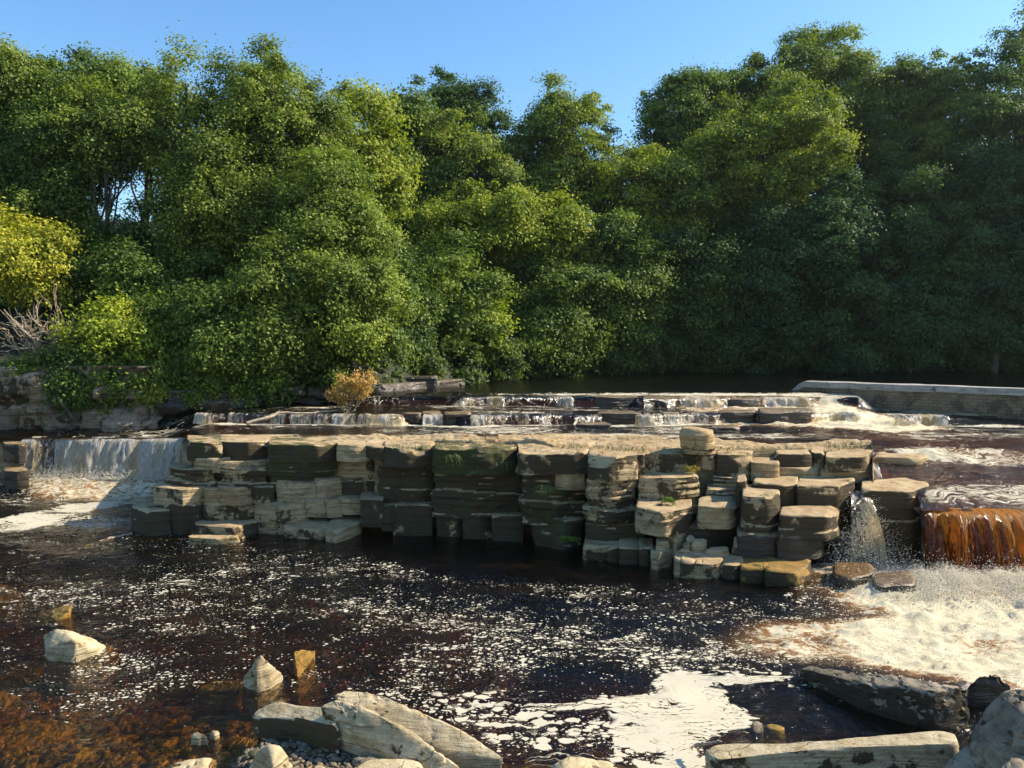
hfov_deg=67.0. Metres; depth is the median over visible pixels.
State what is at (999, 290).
broadleaf tree
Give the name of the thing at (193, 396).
shrub
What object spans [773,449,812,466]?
rock
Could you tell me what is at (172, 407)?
cliff
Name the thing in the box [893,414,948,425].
cascade
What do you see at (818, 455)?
rock
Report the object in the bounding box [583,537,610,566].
rock
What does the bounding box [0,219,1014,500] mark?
bank
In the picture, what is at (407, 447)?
grass tuft
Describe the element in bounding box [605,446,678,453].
grass tuft
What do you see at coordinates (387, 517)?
rock
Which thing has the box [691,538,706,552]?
rock
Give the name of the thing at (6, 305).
broadleaf tree
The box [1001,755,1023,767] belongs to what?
boulder
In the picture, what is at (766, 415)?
rock
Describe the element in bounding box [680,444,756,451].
grass tuft
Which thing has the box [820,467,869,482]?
rock
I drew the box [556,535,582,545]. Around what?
fern
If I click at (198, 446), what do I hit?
rock
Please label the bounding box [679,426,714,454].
boulder
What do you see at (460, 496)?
rock
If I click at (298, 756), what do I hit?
gravel
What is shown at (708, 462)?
rock
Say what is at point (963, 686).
rock
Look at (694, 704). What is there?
river water
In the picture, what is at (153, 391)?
shrub
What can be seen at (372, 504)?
rock
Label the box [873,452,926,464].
rock
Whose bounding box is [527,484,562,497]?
grass tuft
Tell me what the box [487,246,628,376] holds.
sycamore
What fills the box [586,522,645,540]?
rock
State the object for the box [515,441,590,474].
rock
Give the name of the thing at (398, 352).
shrub
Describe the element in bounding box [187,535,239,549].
rock
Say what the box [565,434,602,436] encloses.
rock
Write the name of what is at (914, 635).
froth
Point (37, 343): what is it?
dead branches
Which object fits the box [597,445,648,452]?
grass tuft
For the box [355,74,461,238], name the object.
broadleaf tree
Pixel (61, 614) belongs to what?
boulder
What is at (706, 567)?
rock
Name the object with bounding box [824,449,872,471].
rock
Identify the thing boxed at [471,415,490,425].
cascade
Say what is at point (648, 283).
sycamore
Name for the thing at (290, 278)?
broadleaf tree
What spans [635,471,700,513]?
rock
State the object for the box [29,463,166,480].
water spray
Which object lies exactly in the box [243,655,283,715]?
boulder
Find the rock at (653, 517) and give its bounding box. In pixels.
[635,497,693,536]
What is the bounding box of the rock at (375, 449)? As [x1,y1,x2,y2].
[366,439,384,458]
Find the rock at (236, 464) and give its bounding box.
[212,459,266,472]
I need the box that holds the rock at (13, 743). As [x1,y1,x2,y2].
[0,720,79,755]
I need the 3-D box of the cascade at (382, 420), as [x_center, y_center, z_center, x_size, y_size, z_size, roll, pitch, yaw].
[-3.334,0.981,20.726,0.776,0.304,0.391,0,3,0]
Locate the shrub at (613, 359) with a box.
[570,332,640,374]
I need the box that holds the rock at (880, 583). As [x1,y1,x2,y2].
[872,571,915,612]
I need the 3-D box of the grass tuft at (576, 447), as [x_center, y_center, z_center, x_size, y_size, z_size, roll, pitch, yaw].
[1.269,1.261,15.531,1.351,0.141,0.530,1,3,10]
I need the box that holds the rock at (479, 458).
[430,438,517,474]
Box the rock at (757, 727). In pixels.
[750,721,762,743]
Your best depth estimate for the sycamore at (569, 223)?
37.82 m
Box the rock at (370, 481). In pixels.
[366,459,374,491]
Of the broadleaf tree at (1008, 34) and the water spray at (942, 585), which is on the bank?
the broadleaf tree at (1008, 34)
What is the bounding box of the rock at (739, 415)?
[718,409,756,422]
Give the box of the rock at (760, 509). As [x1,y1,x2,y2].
[740,484,780,531]
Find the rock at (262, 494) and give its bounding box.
[251,485,274,503]
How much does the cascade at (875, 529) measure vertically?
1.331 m
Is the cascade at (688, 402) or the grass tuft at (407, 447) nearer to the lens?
the grass tuft at (407, 447)
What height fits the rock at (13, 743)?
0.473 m
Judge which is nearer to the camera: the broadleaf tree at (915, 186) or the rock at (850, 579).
the rock at (850, 579)
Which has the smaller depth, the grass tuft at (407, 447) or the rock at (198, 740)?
the rock at (198, 740)
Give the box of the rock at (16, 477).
[3,466,28,488]
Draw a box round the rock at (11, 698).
[0,690,24,727]
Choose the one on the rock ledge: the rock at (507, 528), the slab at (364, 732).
the rock at (507, 528)
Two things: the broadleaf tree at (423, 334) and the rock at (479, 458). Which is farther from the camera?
the broadleaf tree at (423, 334)
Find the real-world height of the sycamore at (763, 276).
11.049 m
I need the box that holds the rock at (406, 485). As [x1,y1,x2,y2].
[377,460,434,502]
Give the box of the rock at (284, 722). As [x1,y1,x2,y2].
[251,702,340,755]
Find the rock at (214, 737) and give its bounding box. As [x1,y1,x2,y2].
[210,731,220,752]
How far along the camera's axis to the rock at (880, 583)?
12.34 m
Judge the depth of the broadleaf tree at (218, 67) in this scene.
28.64 m
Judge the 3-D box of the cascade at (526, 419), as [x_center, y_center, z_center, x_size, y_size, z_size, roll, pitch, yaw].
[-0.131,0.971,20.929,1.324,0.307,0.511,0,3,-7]
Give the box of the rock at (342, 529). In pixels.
[325,515,361,543]
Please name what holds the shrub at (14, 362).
on the bank
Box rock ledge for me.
[0,430,924,620]
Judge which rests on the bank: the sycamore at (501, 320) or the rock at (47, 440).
the sycamore at (501, 320)
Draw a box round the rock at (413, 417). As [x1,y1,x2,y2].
[402,412,420,422]
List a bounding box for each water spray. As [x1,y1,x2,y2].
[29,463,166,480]
[812,494,1023,613]
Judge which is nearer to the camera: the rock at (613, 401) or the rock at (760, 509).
the rock at (760, 509)
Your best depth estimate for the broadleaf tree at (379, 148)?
31.60 m
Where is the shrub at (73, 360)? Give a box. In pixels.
[15,329,142,417]
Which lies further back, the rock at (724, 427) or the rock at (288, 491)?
the rock at (724, 427)
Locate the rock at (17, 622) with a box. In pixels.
[0,584,22,631]
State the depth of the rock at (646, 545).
13.84 m
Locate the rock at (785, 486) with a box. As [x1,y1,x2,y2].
[752,476,797,509]
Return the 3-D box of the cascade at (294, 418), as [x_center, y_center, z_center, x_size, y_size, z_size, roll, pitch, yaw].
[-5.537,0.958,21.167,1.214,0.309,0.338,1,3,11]
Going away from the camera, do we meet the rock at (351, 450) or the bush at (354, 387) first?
the rock at (351, 450)
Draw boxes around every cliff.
[0,365,161,431]
[156,378,465,419]
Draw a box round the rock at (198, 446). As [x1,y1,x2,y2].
[186,435,222,460]
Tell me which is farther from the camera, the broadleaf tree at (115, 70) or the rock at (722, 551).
the broadleaf tree at (115, 70)
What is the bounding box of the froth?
[781,586,1023,685]
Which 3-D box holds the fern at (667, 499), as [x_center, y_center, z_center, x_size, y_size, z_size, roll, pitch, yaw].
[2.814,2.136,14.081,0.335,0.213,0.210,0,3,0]
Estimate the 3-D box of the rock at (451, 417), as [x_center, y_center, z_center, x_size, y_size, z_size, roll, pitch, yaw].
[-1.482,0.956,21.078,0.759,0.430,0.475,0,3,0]
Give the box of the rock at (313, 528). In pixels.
[283,517,328,539]
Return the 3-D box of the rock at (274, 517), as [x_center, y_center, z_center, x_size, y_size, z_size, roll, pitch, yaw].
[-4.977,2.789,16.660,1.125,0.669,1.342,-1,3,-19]
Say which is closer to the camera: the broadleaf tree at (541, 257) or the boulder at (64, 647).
the boulder at (64, 647)
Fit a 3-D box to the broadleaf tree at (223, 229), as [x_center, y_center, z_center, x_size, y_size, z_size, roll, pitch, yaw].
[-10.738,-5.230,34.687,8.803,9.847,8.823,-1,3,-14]
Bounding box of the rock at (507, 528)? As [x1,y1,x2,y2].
[491,510,523,544]
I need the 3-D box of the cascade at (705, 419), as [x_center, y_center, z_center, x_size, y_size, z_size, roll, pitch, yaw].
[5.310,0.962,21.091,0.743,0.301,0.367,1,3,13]
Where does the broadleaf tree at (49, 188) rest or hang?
on the bank
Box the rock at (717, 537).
[686,520,736,553]
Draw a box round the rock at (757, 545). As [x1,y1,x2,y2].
[736,524,777,558]
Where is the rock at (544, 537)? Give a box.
[531,516,584,558]
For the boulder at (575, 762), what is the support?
on the riverbed
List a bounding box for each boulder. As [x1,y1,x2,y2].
[35,604,72,635]
[44,629,105,682]
[161,758,216,767]
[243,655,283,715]
[249,744,292,767]
[294,650,315,701]
[551,757,625,767]
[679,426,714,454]
[942,746,980,767]
[965,689,1023,767]
[967,675,1010,730]
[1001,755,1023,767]
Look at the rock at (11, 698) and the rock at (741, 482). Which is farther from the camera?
the rock at (741, 482)
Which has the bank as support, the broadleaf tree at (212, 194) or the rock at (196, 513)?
the broadleaf tree at (212, 194)
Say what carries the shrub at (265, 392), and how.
on the bank
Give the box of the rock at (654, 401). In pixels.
[643,396,685,406]
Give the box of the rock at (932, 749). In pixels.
[705,731,958,767]
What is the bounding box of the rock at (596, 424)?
[576,422,610,426]
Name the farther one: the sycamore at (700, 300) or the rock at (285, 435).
the sycamore at (700, 300)
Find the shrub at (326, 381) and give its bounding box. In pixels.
[294,353,360,401]
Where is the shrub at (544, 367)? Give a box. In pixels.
[510,335,580,377]
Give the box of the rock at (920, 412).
[901,411,952,414]
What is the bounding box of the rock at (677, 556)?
[674,550,680,578]
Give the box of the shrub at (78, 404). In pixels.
[44,367,93,429]
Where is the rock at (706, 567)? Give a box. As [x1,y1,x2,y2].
[693,552,722,581]
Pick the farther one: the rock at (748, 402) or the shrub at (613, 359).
the shrub at (613, 359)
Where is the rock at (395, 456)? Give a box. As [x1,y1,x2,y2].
[382,440,434,467]
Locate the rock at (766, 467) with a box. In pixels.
[750,457,779,480]
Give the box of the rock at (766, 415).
[758,407,811,423]
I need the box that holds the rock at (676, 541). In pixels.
[668,532,686,556]
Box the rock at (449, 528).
[436,517,462,537]
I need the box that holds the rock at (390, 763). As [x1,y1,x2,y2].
[355,759,422,767]
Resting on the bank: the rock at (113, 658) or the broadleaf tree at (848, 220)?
the broadleaf tree at (848, 220)
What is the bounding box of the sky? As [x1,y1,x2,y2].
[0,0,1023,224]
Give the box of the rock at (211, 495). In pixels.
[203,487,219,505]
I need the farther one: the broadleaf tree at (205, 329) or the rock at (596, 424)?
the broadleaf tree at (205, 329)
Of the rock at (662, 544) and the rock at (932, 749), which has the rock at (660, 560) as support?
the rock at (662, 544)
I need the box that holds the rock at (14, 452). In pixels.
[2,441,26,463]
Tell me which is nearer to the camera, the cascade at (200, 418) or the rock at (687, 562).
the rock at (687, 562)
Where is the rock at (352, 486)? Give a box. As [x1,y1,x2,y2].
[341,477,362,494]
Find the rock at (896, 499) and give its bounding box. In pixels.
[858,478,928,562]
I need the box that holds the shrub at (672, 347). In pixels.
[626,333,692,372]
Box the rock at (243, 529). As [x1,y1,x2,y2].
[195,519,257,540]
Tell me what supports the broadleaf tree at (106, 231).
on the bank
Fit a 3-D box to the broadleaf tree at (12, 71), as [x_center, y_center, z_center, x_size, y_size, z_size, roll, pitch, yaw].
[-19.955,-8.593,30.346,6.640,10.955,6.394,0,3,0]
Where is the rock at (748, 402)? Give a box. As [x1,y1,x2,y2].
[726,397,762,406]
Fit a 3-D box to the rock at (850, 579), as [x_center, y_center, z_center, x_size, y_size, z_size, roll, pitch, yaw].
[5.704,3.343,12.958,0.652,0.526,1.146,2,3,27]
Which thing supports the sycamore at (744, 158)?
on the bank
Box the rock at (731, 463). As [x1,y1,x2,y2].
[716,445,753,477]
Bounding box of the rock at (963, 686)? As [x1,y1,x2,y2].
[954,681,969,703]
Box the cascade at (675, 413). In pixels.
[663,412,678,422]
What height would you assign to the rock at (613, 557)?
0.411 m
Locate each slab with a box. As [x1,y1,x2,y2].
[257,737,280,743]
[321,700,458,767]
[335,691,502,767]
[799,666,969,750]
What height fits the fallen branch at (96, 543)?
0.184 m
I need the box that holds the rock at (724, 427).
[711,425,739,429]
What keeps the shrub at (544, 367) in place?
on the bank
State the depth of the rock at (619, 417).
20.92 m
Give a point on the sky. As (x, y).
(616, 49)
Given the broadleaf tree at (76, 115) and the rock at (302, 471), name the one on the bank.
the broadleaf tree at (76, 115)
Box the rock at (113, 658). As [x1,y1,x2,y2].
[93,644,118,684]
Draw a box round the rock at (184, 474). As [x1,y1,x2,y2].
[164,462,218,486]
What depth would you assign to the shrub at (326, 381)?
24.68 m
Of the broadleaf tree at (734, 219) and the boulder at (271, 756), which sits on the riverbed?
the boulder at (271, 756)
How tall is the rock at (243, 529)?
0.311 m
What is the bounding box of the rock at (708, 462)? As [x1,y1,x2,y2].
[701,452,716,469]
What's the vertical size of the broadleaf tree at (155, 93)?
10.474 m
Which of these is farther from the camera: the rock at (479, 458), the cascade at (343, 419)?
the cascade at (343, 419)
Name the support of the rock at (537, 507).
on the rock at (544, 537)
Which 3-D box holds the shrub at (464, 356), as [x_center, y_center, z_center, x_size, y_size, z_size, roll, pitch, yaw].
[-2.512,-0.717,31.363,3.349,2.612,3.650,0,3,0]
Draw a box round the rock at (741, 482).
[736,474,746,530]
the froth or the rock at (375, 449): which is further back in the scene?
the rock at (375, 449)
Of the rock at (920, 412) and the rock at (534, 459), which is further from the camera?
the rock at (920, 412)
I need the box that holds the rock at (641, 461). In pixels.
[637,446,644,480]
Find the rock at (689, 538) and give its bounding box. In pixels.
[686,535,694,542]
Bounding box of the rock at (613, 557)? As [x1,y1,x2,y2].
[607,541,619,568]
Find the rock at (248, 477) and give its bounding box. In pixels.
[217,466,269,488]
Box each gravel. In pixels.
[0,666,396,767]
[217,738,359,767]
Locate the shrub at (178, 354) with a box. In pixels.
[104,329,231,401]
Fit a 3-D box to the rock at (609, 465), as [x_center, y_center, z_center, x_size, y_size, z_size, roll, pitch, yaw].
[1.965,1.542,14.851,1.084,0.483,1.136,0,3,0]
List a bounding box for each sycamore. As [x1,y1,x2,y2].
[393,177,563,300]
[409,217,520,347]
[437,291,520,369]
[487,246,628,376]
[517,186,606,325]
[553,204,691,374]
[582,139,742,264]
[613,171,760,372]
[648,69,868,236]
[701,190,849,372]
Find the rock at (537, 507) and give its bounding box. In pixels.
[518,475,587,524]
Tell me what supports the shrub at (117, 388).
on the bank
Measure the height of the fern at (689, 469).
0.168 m
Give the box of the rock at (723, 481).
[713,473,749,487]
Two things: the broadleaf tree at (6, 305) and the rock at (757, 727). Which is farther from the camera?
the broadleaf tree at (6, 305)
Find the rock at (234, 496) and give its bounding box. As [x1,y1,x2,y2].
[218,485,254,505]
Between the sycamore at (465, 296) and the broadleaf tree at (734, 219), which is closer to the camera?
the sycamore at (465, 296)
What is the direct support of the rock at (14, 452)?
on the rock at (16, 477)
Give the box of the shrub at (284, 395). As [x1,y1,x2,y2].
[226,362,318,405]
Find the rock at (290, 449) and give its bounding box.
[268,435,337,461]
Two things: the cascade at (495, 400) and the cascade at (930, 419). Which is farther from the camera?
the cascade at (495, 400)
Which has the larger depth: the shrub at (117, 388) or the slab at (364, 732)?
the shrub at (117, 388)
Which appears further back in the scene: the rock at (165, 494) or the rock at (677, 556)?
the rock at (165, 494)
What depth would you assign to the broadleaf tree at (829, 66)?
47.25 m
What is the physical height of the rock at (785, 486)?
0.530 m
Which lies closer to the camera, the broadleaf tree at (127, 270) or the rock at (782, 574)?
the rock at (782, 574)
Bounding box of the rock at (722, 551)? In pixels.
[704,546,728,556]
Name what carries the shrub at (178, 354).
on the bank
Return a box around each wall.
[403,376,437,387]
[793,381,1023,419]
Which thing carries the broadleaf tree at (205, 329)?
on the bank
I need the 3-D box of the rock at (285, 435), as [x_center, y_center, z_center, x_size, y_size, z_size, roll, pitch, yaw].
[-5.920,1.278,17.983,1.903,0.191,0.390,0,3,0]
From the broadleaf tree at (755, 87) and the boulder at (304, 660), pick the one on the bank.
the broadleaf tree at (755, 87)
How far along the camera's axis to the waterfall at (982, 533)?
13.20 m
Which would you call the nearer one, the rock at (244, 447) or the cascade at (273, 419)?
the rock at (244, 447)
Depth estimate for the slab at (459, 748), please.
7.36 m
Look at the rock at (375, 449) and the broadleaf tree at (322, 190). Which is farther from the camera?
the broadleaf tree at (322, 190)
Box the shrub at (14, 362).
[0,348,45,380]
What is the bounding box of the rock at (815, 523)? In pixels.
[778,505,840,541]
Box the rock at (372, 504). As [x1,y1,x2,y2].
[360,491,383,526]
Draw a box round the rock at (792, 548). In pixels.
[776,534,824,560]
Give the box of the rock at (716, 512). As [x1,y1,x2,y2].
[697,496,737,529]
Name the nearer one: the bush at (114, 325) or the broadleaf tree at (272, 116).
the bush at (114, 325)
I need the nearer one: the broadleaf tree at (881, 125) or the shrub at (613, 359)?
the shrub at (613, 359)
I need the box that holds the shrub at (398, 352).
[315,248,441,387]
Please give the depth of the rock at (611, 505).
14.54 m
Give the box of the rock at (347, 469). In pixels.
[337,461,358,477]
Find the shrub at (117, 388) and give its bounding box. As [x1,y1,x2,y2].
[75,347,143,419]
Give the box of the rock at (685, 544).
[682,541,690,550]
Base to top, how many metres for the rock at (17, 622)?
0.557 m
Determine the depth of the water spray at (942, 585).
12.48 m
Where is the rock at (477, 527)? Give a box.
[463,516,491,541]
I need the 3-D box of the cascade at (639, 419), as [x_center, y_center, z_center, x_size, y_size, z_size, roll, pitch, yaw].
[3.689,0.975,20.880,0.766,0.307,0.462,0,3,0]
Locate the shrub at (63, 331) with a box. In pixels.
[16,304,96,372]
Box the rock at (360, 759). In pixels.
[351,755,377,764]
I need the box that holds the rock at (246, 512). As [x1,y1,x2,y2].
[237,504,254,519]
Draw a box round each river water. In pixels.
[0,371,1023,510]
[0,472,1023,767]
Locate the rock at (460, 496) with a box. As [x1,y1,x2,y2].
[430,466,522,518]
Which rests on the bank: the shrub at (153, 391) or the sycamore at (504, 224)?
the sycamore at (504, 224)
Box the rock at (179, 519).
[164,503,189,538]
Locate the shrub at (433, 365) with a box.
[384,344,452,379]
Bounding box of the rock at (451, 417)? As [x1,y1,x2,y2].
[444,411,471,424]
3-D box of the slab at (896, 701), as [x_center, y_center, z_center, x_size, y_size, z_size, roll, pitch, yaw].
[4.005,3.548,8.513,1.760,0.848,0.403,3,4,40]
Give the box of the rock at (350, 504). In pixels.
[338,495,360,514]
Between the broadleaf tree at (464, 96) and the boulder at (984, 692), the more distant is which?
the broadleaf tree at (464, 96)
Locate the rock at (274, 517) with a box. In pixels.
[254,496,308,535]
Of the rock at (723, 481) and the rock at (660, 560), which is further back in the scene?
the rock at (723, 481)
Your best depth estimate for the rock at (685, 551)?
13.46 m
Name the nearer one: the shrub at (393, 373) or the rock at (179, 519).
the rock at (179, 519)
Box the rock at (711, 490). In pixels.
[705,481,736,499]
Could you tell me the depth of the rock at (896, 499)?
13.98 m
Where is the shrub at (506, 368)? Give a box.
[479,335,530,380]
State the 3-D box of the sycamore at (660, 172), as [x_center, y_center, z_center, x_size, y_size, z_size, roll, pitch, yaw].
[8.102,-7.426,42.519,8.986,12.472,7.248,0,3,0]
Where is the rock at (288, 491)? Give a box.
[275,480,316,502]
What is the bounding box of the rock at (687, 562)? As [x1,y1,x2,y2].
[680,554,695,580]
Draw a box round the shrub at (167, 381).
[124,353,186,424]
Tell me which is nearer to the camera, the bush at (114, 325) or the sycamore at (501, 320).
the bush at (114, 325)
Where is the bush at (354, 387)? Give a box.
[324,367,379,412]
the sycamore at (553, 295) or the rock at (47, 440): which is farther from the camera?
the sycamore at (553, 295)
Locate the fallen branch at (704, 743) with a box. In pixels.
[694,740,721,746]
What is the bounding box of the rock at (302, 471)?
[266,457,336,487]
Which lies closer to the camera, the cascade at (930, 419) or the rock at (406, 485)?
the rock at (406, 485)
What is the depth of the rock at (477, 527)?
15.79 m
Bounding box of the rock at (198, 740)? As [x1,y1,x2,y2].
[191,732,206,757]
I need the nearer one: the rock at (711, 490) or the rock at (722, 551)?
the rock at (722, 551)
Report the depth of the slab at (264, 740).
7.85 m
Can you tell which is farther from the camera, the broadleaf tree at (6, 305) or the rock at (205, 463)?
the broadleaf tree at (6, 305)
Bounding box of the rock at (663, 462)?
[644,443,700,477]
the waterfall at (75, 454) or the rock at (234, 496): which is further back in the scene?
the waterfall at (75, 454)
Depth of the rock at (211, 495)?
16.25 m
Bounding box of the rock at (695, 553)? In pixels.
[691,551,703,554]
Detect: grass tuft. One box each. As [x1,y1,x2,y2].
[382,444,441,451]
[438,453,463,465]
[499,460,515,472]
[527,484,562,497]
[542,443,606,448]
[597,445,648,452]
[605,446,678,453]
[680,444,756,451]
[820,442,901,450]
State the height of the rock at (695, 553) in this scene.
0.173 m
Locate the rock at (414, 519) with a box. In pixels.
[393,501,432,535]
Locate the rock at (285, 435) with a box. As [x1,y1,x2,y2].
[221,434,299,437]
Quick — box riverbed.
[0,516,971,767]
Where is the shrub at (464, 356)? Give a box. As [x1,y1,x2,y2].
[432,334,490,384]
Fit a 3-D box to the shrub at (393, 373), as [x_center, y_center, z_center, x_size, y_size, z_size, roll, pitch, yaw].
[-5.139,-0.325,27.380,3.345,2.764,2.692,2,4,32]
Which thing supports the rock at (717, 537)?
on the rock ledge
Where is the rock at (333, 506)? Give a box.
[322,497,342,517]
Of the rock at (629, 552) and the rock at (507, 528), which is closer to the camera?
the rock at (629, 552)
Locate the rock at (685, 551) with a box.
[679,548,690,554]
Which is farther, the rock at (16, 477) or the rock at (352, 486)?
the rock at (16, 477)
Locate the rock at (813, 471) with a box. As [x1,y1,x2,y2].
[779,466,821,479]
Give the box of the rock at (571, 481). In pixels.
[555,474,585,489]
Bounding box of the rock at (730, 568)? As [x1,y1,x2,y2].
[720,554,743,583]
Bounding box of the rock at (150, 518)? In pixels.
[131,497,170,537]
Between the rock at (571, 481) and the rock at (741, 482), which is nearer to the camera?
the rock at (741, 482)
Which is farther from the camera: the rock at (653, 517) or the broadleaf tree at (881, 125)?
the broadleaf tree at (881, 125)
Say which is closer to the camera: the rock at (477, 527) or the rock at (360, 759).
the rock at (360, 759)
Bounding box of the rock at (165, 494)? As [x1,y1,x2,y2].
[153,478,204,507]
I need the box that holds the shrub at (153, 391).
[122,361,172,407]
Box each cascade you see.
[193,412,213,423]
[228,412,284,423]
[290,414,327,423]
[332,413,370,425]
[378,414,399,425]
[423,414,442,424]
[469,396,502,405]
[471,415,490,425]
[501,414,529,424]
[549,397,572,405]
[635,414,654,425]
[663,412,678,422]
[664,413,692,424]
[680,398,693,407]
[695,413,711,423]
[696,398,719,407]
[764,397,814,406]
[828,412,854,421]
[850,491,886,568]
[868,464,880,479]
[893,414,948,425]
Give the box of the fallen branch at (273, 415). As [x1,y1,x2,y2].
[246,408,338,424]
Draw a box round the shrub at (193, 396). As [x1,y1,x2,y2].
[171,360,245,411]
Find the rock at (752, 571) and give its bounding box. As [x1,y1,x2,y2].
[740,558,767,593]
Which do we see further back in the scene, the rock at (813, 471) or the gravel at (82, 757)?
the rock at (813, 471)
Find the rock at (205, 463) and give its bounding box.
[193,457,230,469]
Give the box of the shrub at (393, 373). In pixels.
[368,347,405,383]
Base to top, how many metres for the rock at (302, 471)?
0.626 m
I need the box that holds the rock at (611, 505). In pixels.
[582,475,637,530]
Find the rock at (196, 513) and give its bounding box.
[189,504,202,534]
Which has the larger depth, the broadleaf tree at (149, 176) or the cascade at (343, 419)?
the broadleaf tree at (149, 176)
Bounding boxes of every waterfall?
[16,436,184,480]
[912,506,1023,573]
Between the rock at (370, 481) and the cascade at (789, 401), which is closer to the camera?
the rock at (370, 481)
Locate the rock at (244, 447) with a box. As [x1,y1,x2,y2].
[220,434,270,460]
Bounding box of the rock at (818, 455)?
[811,446,824,466]
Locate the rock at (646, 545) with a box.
[639,537,653,572]
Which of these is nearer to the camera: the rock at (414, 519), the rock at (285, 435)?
the rock at (414, 519)
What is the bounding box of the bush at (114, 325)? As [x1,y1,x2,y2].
[58,285,182,370]
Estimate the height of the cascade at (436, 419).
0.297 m
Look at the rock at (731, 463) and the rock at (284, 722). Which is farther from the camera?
the rock at (731, 463)
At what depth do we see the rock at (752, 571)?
12.85 m
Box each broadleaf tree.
[0,31,69,182]
[0,36,158,220]
[0,87,146,234]
[0,197,90,344]
[0,221,69,310]
[6,189,177,339]
[33,71,178,227]
[56,229,238,345]
[84,53,202,229]
[117,20,238,246]
[119,118,302,283]
[120,275,335,395]
[153,164,277,278]
[165,33,295,276]
[198,32,364,236]
[205,209,406,401]
[251,141,417,282]
[254,68,379,223]
[286,72,429,248]
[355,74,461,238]
[378,236,451,366]
[388,105,537,246]
[418,64,528,191]
[496,210,606,280]
[499,69,633,225]
[624,61,749,168]
[681,38,832,229]
[710,185,851,233]
[732,166,949,373]
[746,19,901,306]
[810,135,953,272]
[815,146,996,312]
[838,49,954,219]
[881,45,1007,215]
[921,134,1023,371]
[935,34,1023,370]
[936,135,1017,267]
[980,0,1023,199]
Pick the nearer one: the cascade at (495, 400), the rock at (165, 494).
the rock at (165, 494)
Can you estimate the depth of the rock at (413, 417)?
21.03 m
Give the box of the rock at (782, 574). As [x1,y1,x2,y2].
[764,557,810,598]
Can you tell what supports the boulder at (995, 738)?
on the riverbed
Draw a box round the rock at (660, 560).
[650,546,673,576]
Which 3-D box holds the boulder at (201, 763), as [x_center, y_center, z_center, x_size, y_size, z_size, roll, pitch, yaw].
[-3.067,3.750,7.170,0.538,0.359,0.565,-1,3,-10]
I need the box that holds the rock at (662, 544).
[656,537,669,550]
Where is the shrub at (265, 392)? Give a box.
[220,366,289,407]
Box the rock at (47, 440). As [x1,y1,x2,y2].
[26,436,179,476]
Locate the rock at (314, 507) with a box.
[305,498,324,517]
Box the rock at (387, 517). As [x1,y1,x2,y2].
[381,503,394,531]
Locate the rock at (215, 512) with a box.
[202,503,236,520]
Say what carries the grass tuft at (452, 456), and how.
on the rock at (479, 458)
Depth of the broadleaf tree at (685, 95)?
45.80 m
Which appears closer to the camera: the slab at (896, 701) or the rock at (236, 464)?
the slab at (896, 701)
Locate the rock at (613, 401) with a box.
[594,395,636,406]
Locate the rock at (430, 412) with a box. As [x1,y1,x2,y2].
[422,411,440,414]
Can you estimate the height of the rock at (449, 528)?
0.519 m
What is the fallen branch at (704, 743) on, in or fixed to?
on the river water at (694, 704)
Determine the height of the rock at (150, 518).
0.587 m
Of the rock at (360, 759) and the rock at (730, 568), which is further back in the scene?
the rock at (730, 568)
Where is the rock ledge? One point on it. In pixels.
(636, 441)
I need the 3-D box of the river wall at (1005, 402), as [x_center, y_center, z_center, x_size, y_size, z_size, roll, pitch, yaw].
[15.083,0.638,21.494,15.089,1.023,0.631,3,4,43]
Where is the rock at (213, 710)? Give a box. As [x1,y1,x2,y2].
[193,681,244,719]
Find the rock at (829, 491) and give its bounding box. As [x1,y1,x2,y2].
[796,475,854,512]
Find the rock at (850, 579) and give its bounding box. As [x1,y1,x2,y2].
[832,562,873,608]
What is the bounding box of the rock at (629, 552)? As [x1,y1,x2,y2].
[619,538,639,571]
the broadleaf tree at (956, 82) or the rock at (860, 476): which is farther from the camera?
the broadleaf tree at (956, 82)
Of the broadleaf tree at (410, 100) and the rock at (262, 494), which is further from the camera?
the broadleaf tree at (410, 100)
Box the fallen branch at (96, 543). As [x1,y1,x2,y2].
[81,532,131,549]
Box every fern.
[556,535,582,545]
[658,496,675,504]
[682,465,700,473]
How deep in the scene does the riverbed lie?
13.19 m
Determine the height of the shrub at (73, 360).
2.897 m
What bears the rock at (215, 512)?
on the rock at (243, 529)
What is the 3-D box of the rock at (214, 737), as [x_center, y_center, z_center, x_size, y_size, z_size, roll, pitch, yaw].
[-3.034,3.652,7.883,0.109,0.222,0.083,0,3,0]
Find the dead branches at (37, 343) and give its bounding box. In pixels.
[0,284,90,365]
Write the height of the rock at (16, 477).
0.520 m
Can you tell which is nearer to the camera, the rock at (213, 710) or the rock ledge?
the rock at (213, 710)
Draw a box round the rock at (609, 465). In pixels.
[587,448,637,481]
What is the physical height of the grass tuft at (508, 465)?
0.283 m
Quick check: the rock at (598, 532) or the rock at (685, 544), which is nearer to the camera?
the rock at (685, 544)
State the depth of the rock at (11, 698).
8.93 m
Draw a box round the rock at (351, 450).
[336,439,369,461]
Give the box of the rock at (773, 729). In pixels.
[764,724,785,743]
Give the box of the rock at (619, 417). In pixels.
[597,411,640,424]
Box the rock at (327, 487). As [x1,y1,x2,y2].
[314,475,341,497]
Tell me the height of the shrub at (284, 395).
2.433 m
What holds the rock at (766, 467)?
on the rock at (785, 486)
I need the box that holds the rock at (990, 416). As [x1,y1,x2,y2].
[953,413,1000,418]
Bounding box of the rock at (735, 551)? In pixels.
[731,536,740,555]
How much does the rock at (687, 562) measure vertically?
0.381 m
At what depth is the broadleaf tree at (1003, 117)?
42.73 m
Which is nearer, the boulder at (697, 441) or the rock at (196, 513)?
the boulder at (697, 441)

